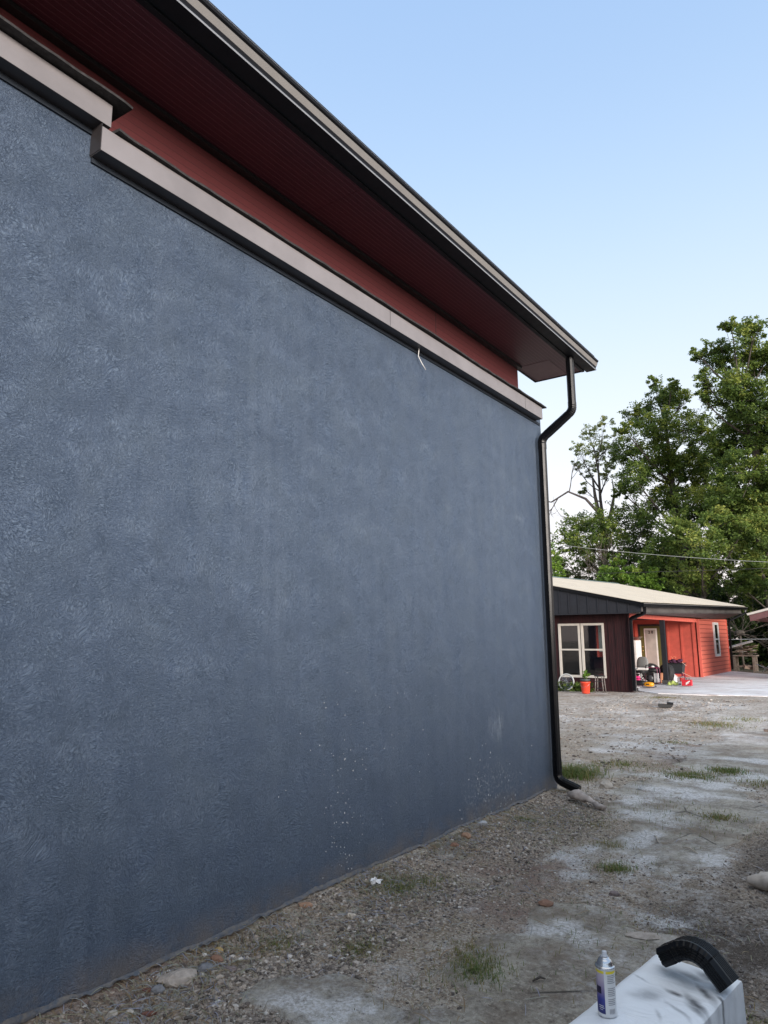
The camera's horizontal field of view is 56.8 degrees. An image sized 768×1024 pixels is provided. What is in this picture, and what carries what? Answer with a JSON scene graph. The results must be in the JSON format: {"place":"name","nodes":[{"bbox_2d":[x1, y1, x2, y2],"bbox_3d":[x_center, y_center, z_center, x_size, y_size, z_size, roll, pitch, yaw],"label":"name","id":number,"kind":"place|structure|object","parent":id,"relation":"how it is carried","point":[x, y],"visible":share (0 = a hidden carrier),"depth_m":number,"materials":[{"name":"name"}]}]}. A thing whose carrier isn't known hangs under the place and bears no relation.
{"place":"outdoors","nodes":[
{"label":"outdoors","id":0,"kind":"place"},
{"bbox_2d":[23,652,767,1023],"bbox_3d":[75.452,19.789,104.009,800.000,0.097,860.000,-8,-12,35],"label":"ground","id":1,"kind":"structure","parent":0,"point":[335,998],"depth_m":4.38,"materials":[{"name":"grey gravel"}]},
{"bbox_2d":[106,1009,117,1018],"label":"stone","id":2,"kind":"object","parent":1,"relation":"on","point":[108,1015],"visible":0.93,"depth_m":3.08,"materials":[{"name":"grey stone"}]},
{"bbox_2d":[139,1011,156,1016],"bbox_3d":[-1.033,2.195,3.107,0.080,0.020,0.025,2,-11,-15],"label":"brick fragment","id":3,"kind":"object","parent":1,"relation":"on","point":[147,1013],"visible":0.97,"depth_m":3.10,"materials":[{"name":"red brick"}]},
{"bbox_2d":[150,984,165,993],"bbox_3d":[-1.057,2.225,3.316,0.058,0.034,0.064,-8,-12,35],"label":"stone","id":4,"kind":"object","parent":1,"relation":"on","point":[158,989],"visible":1,"depth_m":3.30,"materials":[{"name":"grey stone"}]},
{"bbox_2d":[157,968,196,986],"bbox_3d":[-0.992,2.239,3.422,0.197,0.048,0.111,6,-12,-33],"label":"stone","id":5,"kind":"object","parent":1,"relation":"on","point":[178,977],"visible":0.97,"depth_m":3.40,"materials":[{"name":"beige stone"}]},
{"bbox_2d":[196,962,213,972],"bbox_3d":[-0.891,2.271,3.536,0.087,0.039,0.080,-8,-12,35],"label":"stone","id":6,"kind":"object","parent":1,"relation":"on","point":[202,967],"visible":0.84,"depth_m":3.52,"materials":[{"name":"grey stone"}]},
{"bbox_2d":[210,954,223,962],"bbox_3d":[-0.856,2.287,3.640,0.074,0.035,0.056,0,-10,-1],"label":"stone","id":7,"kind":"object","parent":1,"relation":"on","point":[217,957],"visible":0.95,"depth_m":3.62,"materials":[{"name":"orange stone"}]},
{"bbox_2d":[214,947,223,952],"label":"stone","id":8,"kind":"object","parent":1,"relation":"on","point":[220,949],"visible":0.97,"depth_m":3.71,"materials":[{"name":"yellow stone"}]},
{"bbox_2d":[0,0,597,1023],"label":"stucco building","id":9,"kind":"structure","parent":1,"relation":"on","point":[276,610],"depth_m":4.22,"materials":[{"name":"blue paint"}]},
{"bbox_2d":[298,902,312,907],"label":"stone","id":10,"kind":"object","parent":1,"relation":"on","point":[308,904],"visible":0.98,"depth_m":4.27,"materials":[{"name":"brown stone"}]},
{"bbox_2d":[346,912,356,918],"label":"stone","id":11,"kind":"object","parent":1,"relation":"on","point":[353,915],"visible":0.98,"depth_m":4.17,"materials":[{"name":"beige stone"}]},
{"bbox_2d":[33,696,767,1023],"bbox_3d":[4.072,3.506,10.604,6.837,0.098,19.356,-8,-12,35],"label":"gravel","id":12,"kind":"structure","parent":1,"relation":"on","point":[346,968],"depth_m":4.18,"materials":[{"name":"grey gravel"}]},
{"bbox_2d":[222,965,236,970],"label":"stone","id":13,"kind":"object","parent":12,"relation":"on","point":[233,968],"visible":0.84,"depth_m":3.54,"materials":[{"name":"grey stone"}]},
{"bbox_2d":[245,929,303,964],"bbox_3d":[-0.550,2.313,3.807,0.388,0.052,0.429,-8,-12,35],"label":"grass tuft","id":14,"kind":"object","parent":12,"relation":"on","point":[276,944],"visible":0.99,"depth_m":3.82,"materials":[{"name":"green plant"}]},
{"bbox_2d":[330,926,402,965],"bbox_3d":[-0.117,2.311,3.780,0.406,0.045,0.434,3,-11,-20],"label":"grass tuft","id":15,"kind":"object","parent":12,"relation":"on","point":[356,950],"visible":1,"depth_m":3.77,"materials":[{"name":"green plant"}]},
{"bbox_2d":[370,876,382,883],"bbox_3d":[-0.056,2.442,4.697,0.080,0.031,0.085,-8,-12,35],"label":"paper scrap","id":16,"kind":"object","parent":12,"relation":"on","point":[374,880],"visible":1,"depth_m":4.69,"materials":[{"name":"white paper"}]},
{"bbox_2d":[359,870,440,906],"bbox_3d":[0.061,2.437,4.610,0.632,0.066,0.662,-8,-12,35],"label":"grass tuft","id":17,"kind":"object","parent":12,"relation":"on","point":[389,884],"visible":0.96,"depth_m":4.65,"materials":[{"name":"green plant"}]},
{"bbox_2d":[567,789,606,809],"bbox_3d":[1.980,2.793,6.917,0.152,0.122,0.532,4,-11,-22],"label":"stone","id":18,"kind":"object","parent":12,"relation":"on","point":[578,795],"visible":1,"depth_m":6.93,"materials":[{"name":"stone"}]},
{"bbox_2d":[401,863,466,898],"bbox_3d":[0.321,2.472,4.729,0.495,0.050,0.662,-4,-11,19],"label":"grass tuft","id":19,"kind":"object","parent":1,"relation":"on","point":[435,878],"visible":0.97,"depth_m":4.77,"materials":[{"name":"green plant"}]},
{"bbox_2d":[450,842,458,847],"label":"stone","id":20,"kind":"object","parent":1,"relation":"on","point":[454,844],"visible":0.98,"depth_m":5.54,"materials":[{"name":"brown stone"}]},
{"bbox_2d":[460,832,470,838],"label":"stone","id":21,"kind":"object","parent":1,"relation":"on","point":[466,835],"visible":0.89,"depth_m":5.74,"materials":[{"name":"orange stone"}]},
{"bbox_2d":[413,931,532,981],"bbox_3d":[0.371,2.276,3.719,0.585,0.053,0.684,-8,-12,35],"label":"grass tuft","id":22,"kind":"object","parent":1,"relation":"on","point":[466,950],"visible":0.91,"depth_m":3.67,"materials":[{"name":"green plant"}]},
{"bbox_2d":[511,814,540,821],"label":"grass tuft","id":23,"kind":"object","parent":1,"relation":"on","point":[516,817],"visible":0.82,"depth_m":6.36,"materials":[{"name":"green plant"}]},
{"bbox_2d":[532,976,545,981],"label":"twig","id":24,"kind":"object","parent":1,"relation":"on","point":[537,978],"visible":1,"depth_m":3.35,"materials":[{"name":"black wood"}]},
{"bbox_2d":[538,899,553,906],"bbox_3d":[0.991,2.391,4.348,0.088,0.035,0.075,1,-10,-9],"label":"stone","id":25,"kind":"object","parent":1,"relation":"on","point":[546,903],"visible":1,"depth_m":4.33,"materials":[{"name":"brown stone"}]},
{"bbox_2d":[551,542,566,576],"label":"shrub","id":26,"kind":"object","parent":1,"relation":"on","point":[558,563],"visible":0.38,"depth_m":42.37,"materials":[{"name":"green plant"}]},
{"bbox_2d":[558,673,573,689],"bbox_3d":[5.629,5.251,21.936,0.521,0.507,0.137,-8,-12,35],"label":"bicycle wheel","id":27,"kind":"object","parent":1,"relation":"on","point":[570,676],"visible":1,"depth_m":21.94,"materials":[{"name":"white metal"}]},
{"bbox_2d":[558,681,594,691],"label":"weeds","id":28,"kind":"object","parent":1,"relation":"on","point":[577,685],"visible":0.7,"depth_m":21.81,"materials":[{"name":"green plant"}]},
{"bbox_2d":[549,451,614,553],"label":"bare tree","id":29,"kind":"object","parent":1,"relation":"on","point":[588,501],"visible":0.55,"depth_m":53.23,"materials":[{"name":"brown plant"}]},
{"bbox_2d":[580,681,589,693],"bbox_3d":[5.924,5.157,20.866,0.301,0.335,0.294,-8,-12,35],"label":"bucket","id":30,"kind":"object","parent":1,"relation":"on","point":[585,687],"visible":0.94,"depth_m":20.76,"materials":[{"name":"orange plastic"}]},
{"bbox_2d":[580,670,589,681],"bbox_3d":[5.934,4.810,20.919,0.321,0.364,0.290,-8,-12,35],"label":"plant pot","id":31,"kind":"object","parent":30,"relation":"on","point":[585,674],"visible":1,"depth_m":20.87,"materials":[{"name":"grey plastic"}]},
{"bbox_2d":[562,760,622,781],"bbox_3d":[2.305,3.045,8.402,1.162,0.169,1.188,-8,-12,35],"label":"grass tuft","id":32,"kind":"object","parent":1,"relation":"on","point":[575,771],"visible":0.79,"depth_m":8.28,"materials":[{"name":"green plant"}]},
{"bbox_2d":[569,415,621,551],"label":"tree","id":33,"kind":"object","parent":1,"relation":"on","point":[597,464],"visible":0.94,"depth_m":54.89,"materials":[{"name":"green plant"}]},
{"bbox_2d":[579,817,617,834],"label":"grass tuft","id":34,"kind":"object","parent":1,"relation":"on","point":[598,825],"visible":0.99,"depth_m":6.16,"materials":[{"name":"green plant"}]},
{"bbox_2d":[594,675,605,692],"bbox_3d":[6.447,5.122,21.172,0.340,0.508,0.270,-8,-12,35],"label":"stool","id":35,"kind":"object","parent":1,"relation":"on","point":[597,681],"visible":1,"depth_m":21.14,"materials":[{"name":"white paint"}]},
{"bbox_2d":[571,534,641,581],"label":"dead shrub","id":36,"kind":"object","parent":1,"relation":"on","point":[598,560],"visible":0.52,"depth_m":44.94,"materials":[{"name":"grey plant"}]},
{"bbox_2d":[599,780,613,788],"bbox_3d":[2.413,2.955,7.686,0.170,0.100,0.116,6,-12,-32],"label":"stone","id":37,"kind":"object","parent":1,"relation":"on","point":[606,784],"visible":0.82,"depth_m":7.65,"materials":[{"name":"beige stone"}]},
{"bbox_2d":[550,497,666,584],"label":"tree","id":38,"kind":"object","parent":1,"relation":"on","point":[642,519],"visible":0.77,"depth_m":47.48,"materials":[{"name":"green plant"}]},
{"bbox_2d":[582,838,641,856],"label":"grass tuft","id":39,"kind":"object","parent":1,"relation":"on","point":[607,841],"visible":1,"depth_m":5.52,"materials":[{"name":"green plant"}]},
{"bbox_2d":[581,858,647,875],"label":"grass tuft","id":40,"kind":"object","parent":1,"relation":"on","point":[614,868],"visible":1,"depth_m":5.00,"materials":[{"name":"green plant"}]},
{"bbox_2d":[609,891,619,896],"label":"stone","id":41,"kind":"object","parent":1,"relation":"on","point":[614,893],"visible":1,"depth_m":4.54,"materials":[{"name":"grey stone"}]},
{"bbox_2d":[573,755,679,771],"bbox_3d":[3.006,3.242,9.158,1.379,0.077,1.273,-8,-12,35],"label":"grass tuft","id":42,"kind":"object","parent":1,"relation":"on","point":[621,766],"visible":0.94,"depth_m":9.12,"materials":[{"name":"green plant"}]},
{"bbox_2d":[594,553,667,590],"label":"shrub","id":43,"kind":"object","parent":1,"relation":"on","point":[615,573],"visible":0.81,"depth_m":40.94,"materials":[{"name":"green plant"}]},
{"bbox_2d":[625,931,661,939],"bbox_3d":[1.412,2.299,3.863,0.175,0.020,0.128,-8,-12,35],"label":"stone","id":44,"kind":"object","parent":1,"relation":"on","point":[642,935],"visible":1,"depth_m":3.84,"materials":[{"name":"grey stone"}]},
{"bbox_2d":[552,576,747,691],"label":"orange house","id":45,"kind":"structure","parent":1,"relation":"on","point":[600,626],"depth_m":23.64,"materials":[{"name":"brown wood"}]},
{"bbox_2d":[558,623,582,677],"bbox_3d":[5.888,4.367,22.426,0.710,1.660,0.100,-8,-12,35],"label":"window","id":46,"kind":"structure","parent":45,"relation":"in","point":[577,624],"depth_m":22.45,"materials":[{"name":"beige paint"}]},
{"bbox_2d":[580,623,606,677],"bbox_3d":[6.498,4.287,21.999,0.730,1.660,0.100,-8,-12,35],"label":"window","id":47,"kind":"structure","parent":45,"relation":"in","point":[582,625],"depth_m":22.01,"materials":[{"name":"beige paint"}]},
{"bbox_2d":[640,626,661,667],"bbox_3d":[11.295,5.845,29.957,0.850,2.040,0.092,-8,-12,35],"label":"door","id":48,"kind":"structure","parent":45,"relation":"in","point":[650,635],"depth_m":29.97,"materials":[{"name":"beige paint"}]},
{"bbox_2d":[552,568,766,574],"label":"overhead wire","id":49,"kind":"object","parent":45,"relation":"attached to","point":[661,571],"visible":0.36,"depth_m":26.69,"materials":[{"name":"black plastic"}]},
{"bbox_2d":[569,954,746,1023],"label":"white box","id":50,"kind":"object","parent":1,"relation":"on","point":[653,990],"visible":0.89,"depth_m":2.65,"materials":[{"name":"white plastic"}]},
{"bbox_2d":[595,950,616,1018],"bbox_3d":[0.795,1.686,2.546,0.070,0.205,0.070,-8,-12,35],"label":"spray can","id":51,"kind":"object","parent":50,"relation":"on","point":[606,986],"visible":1,"depth_m":2.52,"materials":[{"name":"white paint"}]},
{"bbox_2d":[656,935,739,992],"bbox_3d":[1.220,1.751,2.772,0.098,0.149,0.293,9,-14,-43],"label":"downspout elbow","id":52,"kind":"object","parent":50,"relation":"on","point":[710,961],"visible":1,"depth_m":2.73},
{"bbox_2d":[638,695,684,698],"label":"grass tuft","id":53,"kind":"object","parent":1,"relation":"on","point":[660,697],"visible":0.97,"depth_m":19.35,"materials":[{"name":"green plant"}]},
{"bbox_2d":[658,702,672,707],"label":"black block","id":54,"kind":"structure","parent":1,"relation":"on","point":[668,704],"depth_m":16.63,"materials":[{"name":"plastic"}]},
{"bbox_2d":[643,739,697,744],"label":"grass tuft","id":55,"kind":"object","parent":1,"relation":"on","point":[672,742],"visible":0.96,"depth_m":10.94,"materials":[{"name":"green plant"}]},
{"bbox_2d":[606,374,737,604],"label":"tree","id":56,"kind":"object","parent":1,"relation":"on","point":[667,458],"visible":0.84,"depth_m":48.10,"materials":[{"name":"green plant"}]},
{"bbox_2d":[629,534,731,605],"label":"tree","id":57,"kind":"object","parent":1,"relation":"on","point":[659,574],"visible":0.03,"depth_m":54.01,"materials":[{"name":"green plant"}]},
{"bbox_2d":[658,764,726,784],"bbox_3d":[3.567,3.080,8.343,0.943,0.069,1.316,-8,-12,35],"label":"grass tuft","id":58,"kind":"object","parent":1,"relation":"on","point":[685,774],"visible":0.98,"depth_m":8.28,"materials":[{"name":"green plant"}]},
{"bbox_2d":[639,504,760,618],"bbox_3d":[17.346,3.962,39.487,7.166,9.516,7.035,-8,-12,35],"label":"tree","id":59,"kind":"object","parent":1,"relation":"on","point":[708,545],"visible":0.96,"depth_m":39.70,"materials":[{"name":"green plant"}]},
{"bbox_2d":[633,572,767,665],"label":"undergrowth","id":60,"kind":"object","parent":1,"relation":"on","point":[714,595],"visible":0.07,"depth_m":42.65,"materials":[{"name":"green plant"}]},
{"bbox_2d":[675,719,759,731],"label":"grass tuft","id":61,"kind":"object","parent":1,"relation":"on","point":[706,724],"visible":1,"depth_m":12.94,"materials":[{"name":"green plant"}]},
{"bbox_2d":[692,809,743,823],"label":"grass tuft","id":62,"kind":"object","parent":1,"relation":"on","point":[723,817],"visible":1,"depth_m":6.37,"materials":[{"name":"green plant"}]},
{"bbox_2d":[687,764,754,775],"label":"grass tuft","id":63,"kind":"object","parent":1,"relation":"on","point":[726,770],"visible":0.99,"depth_m":8.56,"materials":[{"name":"green plant"}]},
{"bbox_2d":[688,314,767,567],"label":"tree","id":64,"kind":"object","parent":1,"relation":"on","point":[748,405],"visible":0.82,"depth_m":42.00,"materials":[{"name":"green plant"}]},
{"bbox_2d":[698,716,766,722],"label":"grass tuft","id":65,"kind":"object","parent":1,"relation":"on","point":[743,718],"visible":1,"depth_m":13.96,"materials":[{"name":"green plant"}]},
{"bbox_2d":[698,480,767,660],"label":"tree","id":66,"kind":"object","parent":1,"relation":"on","point":[728,539],"visible":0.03,"depth_m":49.01,"materials":[{"name":"green plant"}]},
{"bbox_2d":[703,591,767,668],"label":"bare shrub","id":67,"kind":"object","parent":1,"relation":"on","point":[738,632],"visible":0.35,"depth_m":36.13,"materials":[{"name":"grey plant"}]},
{"bbox_2d":[718,485,767,617],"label":"tree","id":68,"kind":"object","parent":1,"relation":"on","point":[757,577],"visible":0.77,"depth_m":38.18,"materials":[{"name":"green plant"}]},
{"bbox_2d":[733,655,758,671],"bbox_3d":[17.206,7.206,33.818,1.100,0.770,0.950,-8,-12,35],"label":"wooden table","id":69,"kind":"object","parent":1,"relation":"on","point":[754,661],"visible":0.81,"depth_m":33.68,"materials":[{"name":"brown wood"}]},
{"bbox_2d":[728,639,764,669],"bbox_3d":[23.124,6.511,32.229,16.520,1.665,0.062,-7,-12,32],"label":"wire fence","id":70,"kind":"object","parent":1,"relation":"on","point":[747,639],"depth_m":35.50,"materials":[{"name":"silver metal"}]},
{"bbox_2d":[743,664,752,669],"bbox_3d":[17.198,7.321,33.523,0.432,0.279,0.322,-2,-10,7],"label":"broken block","id":71,"kind":"object","parent":1,"relation":"on","point":[747,667],"depth_m":33.40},
{"bbox_2d":[734,778,767,787],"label":"grass tuft","id":72,"kind":"object","parent":1,"relation":"on","point":[757,784],"visible":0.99,"depth_m":7.88,"materials":[{"name":"green plant"}]},
{"bbox_2d":[746,871,767,890],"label":"stone","id":73,"kind":"object","parent":1,"relation":"on","point":[759,881],"visible":1,"depth_m":4.55,"materials":[{"name":"grey stone"}]},
{"bbox_2d":[746,608,767,621],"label":"shed","id":74,"kind":"structure","parent":1,"relation":"on","point":[760,615],"depth_m":26.31,"materials":[{"name":"red paint"}]},
{"bbox_2d":[746,1002,767,1023],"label":"grass tuft","id":75,"kind":"object","parent":1,"relation":"on","point":[755,1018],"visible":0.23,"depth_m":2.98,"materials":[{"name":"green plant"}]},
{"bbox_2d":[209,0,767,638],"label":"sky","id":76,"kind":"structure","parent":0,"point":[608,157],"materials":[{"name":"blue"}]},
{"bbox_2d":[642,682,656,687],"bbox_3d":[8.411,5.483,22.530,0.484,0.171,0.253,-8,-12,35],"label":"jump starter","id":77,"kind":"object","parent":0,"point":[649,684],"visible":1,"depth_m":22.47,"materials":[{"name":"yellow plastic"}]},
{"bbox_2d":[642,663,658,679],"bbox_3d":[9.625,5.779,25.559,0.656,0.656,0.322,-8,-12,35],"label":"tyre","id":78,"kind":"object","parent":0,"point":[650,664],"visible":0.23,"depth_m":25.54,"materials":[{"name":"rubber"}]},
{"bbox_2d":[667,680,677,684],"bbox_3d":[9.649,5.712,23.745,0.369,0.160,0.214,-8,-12,35],"label":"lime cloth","id":79,"kind":"object","parent":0,"point":[672,682],"visible":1,"depth_m":23.69,"materials":[{"name":"fabric"}]},
{"bbox_2d":[638,671,767,696],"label":"patio","id":80,"kind":"structure","parent":0,"point":[733,683],"depth_m":23.23,"materials":[{"name":"concrete"}]},
{"bbox_2d":[634,640,642,678],"bbox_3d":[9.324,5.584,26.815,0.640,1.450,0.690,-8,-12,35],"label":"refrigerator","id":81,"kind":"object","parent":80,"relation":"on","point":[637,649],"visible":0.14,"depth_m":26.55,"materials":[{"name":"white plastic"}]},
{"bbox_2d":[636,678,645,685],"bbox_3d":[8.416,5.605,23.410,0.480,0.249,0.260,-8,-12,35],"label":"tool bag","id":82,"kind":"object","parent":80,"relation":"on","point":[640,682],"visible":0.55,"depth_m":23.29,"materials":[{"name":"black plastic"}]},
{"bbox_2d":[636,657,650,681],"bbox_3d":[8.799,5.423,24.303,0.546,0.918,0.620,9,-14,-42],"label":"office chair","id":83,"kind":"object","parent":80,"relation":"on","point":[642,662],"visible":0.69,"depth_m":24.41,"materials":[{"name":"grey fabric"}]},
{"bbox_2d":[645,667,660,683],"bbox_3d":[9.175,5.576,24.237,0.424,0.552,0.346,-8,-12,35],"label":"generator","id":84,"kind":"object","parent":80,"relation":"on","point":[653,677],"visible":0.9,"depth_m":24.14,"materials":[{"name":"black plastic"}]},
{"bbox_2d":[659,664,674,680],"bbox_3d":[9.994,5.698,25.120,0.304,0.656,0.650,3,-11,-16],"label":"tyre","id":85,"kind":"object","parent":80,"relation":"on","point":[671,672],"visible":0.41,"depth_m":24.88,"materials":[{"name":"rubber"}]},
{"bbox_2d":[682,680,692,685],"bbox_3d":[9.974,5.616,23.363,0.290,0.188,0.205,-8,-12,35],"label":"bottle carton","id":86,"kind":"object","parent":80,"relation":"on","point":[687,682],"visible":1,"depth_m":23.28,"materials":[{"name":"red cardboard"}]},
{"bbox_3d":[10.807,6.072,26.149,0.470,0.264,0.440,-8,-12,35],"label":"tub stand","id":87,"kind":"object","parent":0,"visible":0},
{"bbox_2d":[668,663,685,672],"bbox_3d":[10.805,5.757,26.206,0.590,0.373,0.520,-8,-12,35],"label":"storage tub","id":88,"kind":"object","parent":87,"relation":"on","point":[679,667],"visible":0.68,"depth_m":26.00,"materials":[{"name":"black plastic"}]},
{"bbox_2d":[668,659,682,662],"bbox_3d":[10.776,5.524,26.214,0.527,0.202,0.278,-8,-12,35],"label":"cloth","id":89,"kind":"object","parent":88,"relation":"on","point":[675,661],"visible":1,"depth_m":26.13,"materials":[{"name":"purple fabric"}]},
{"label":"utility pole","id":90,"kind":"object","parent":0,"visible":0},
{"bbox_2d":[556,544,761,561],"bbox_3d":[18.002,1.542,35.321,30.319,3.821,0.020,-7,-12,33],"label":"overhead wire","id":91,"kind":"object","parent":90,"relation":"attached to","point":[663,555],"visible":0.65,"depth_m":37.36,"materials":[{"name":"grey metal"}]},
{"bbox_3d":[17.238,6.406,33.830,0.935,0.093,0.614,-8,-12,35],"label":"board","id":92,"kind":"object","parent":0,"visible":0},
{"bbox_2d":[729,640,752,647],"bbox_3d":[16.909,6.292,33.725,1.152,0.412,0.140,-8,-12,35],"label":"pale plank","id":93,"kind":"object","parent":92,"relation":"on","point":[743,643],"visible":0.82,"depth_m":33.66,"materials":[{"name":"grey wood"}]}
]}

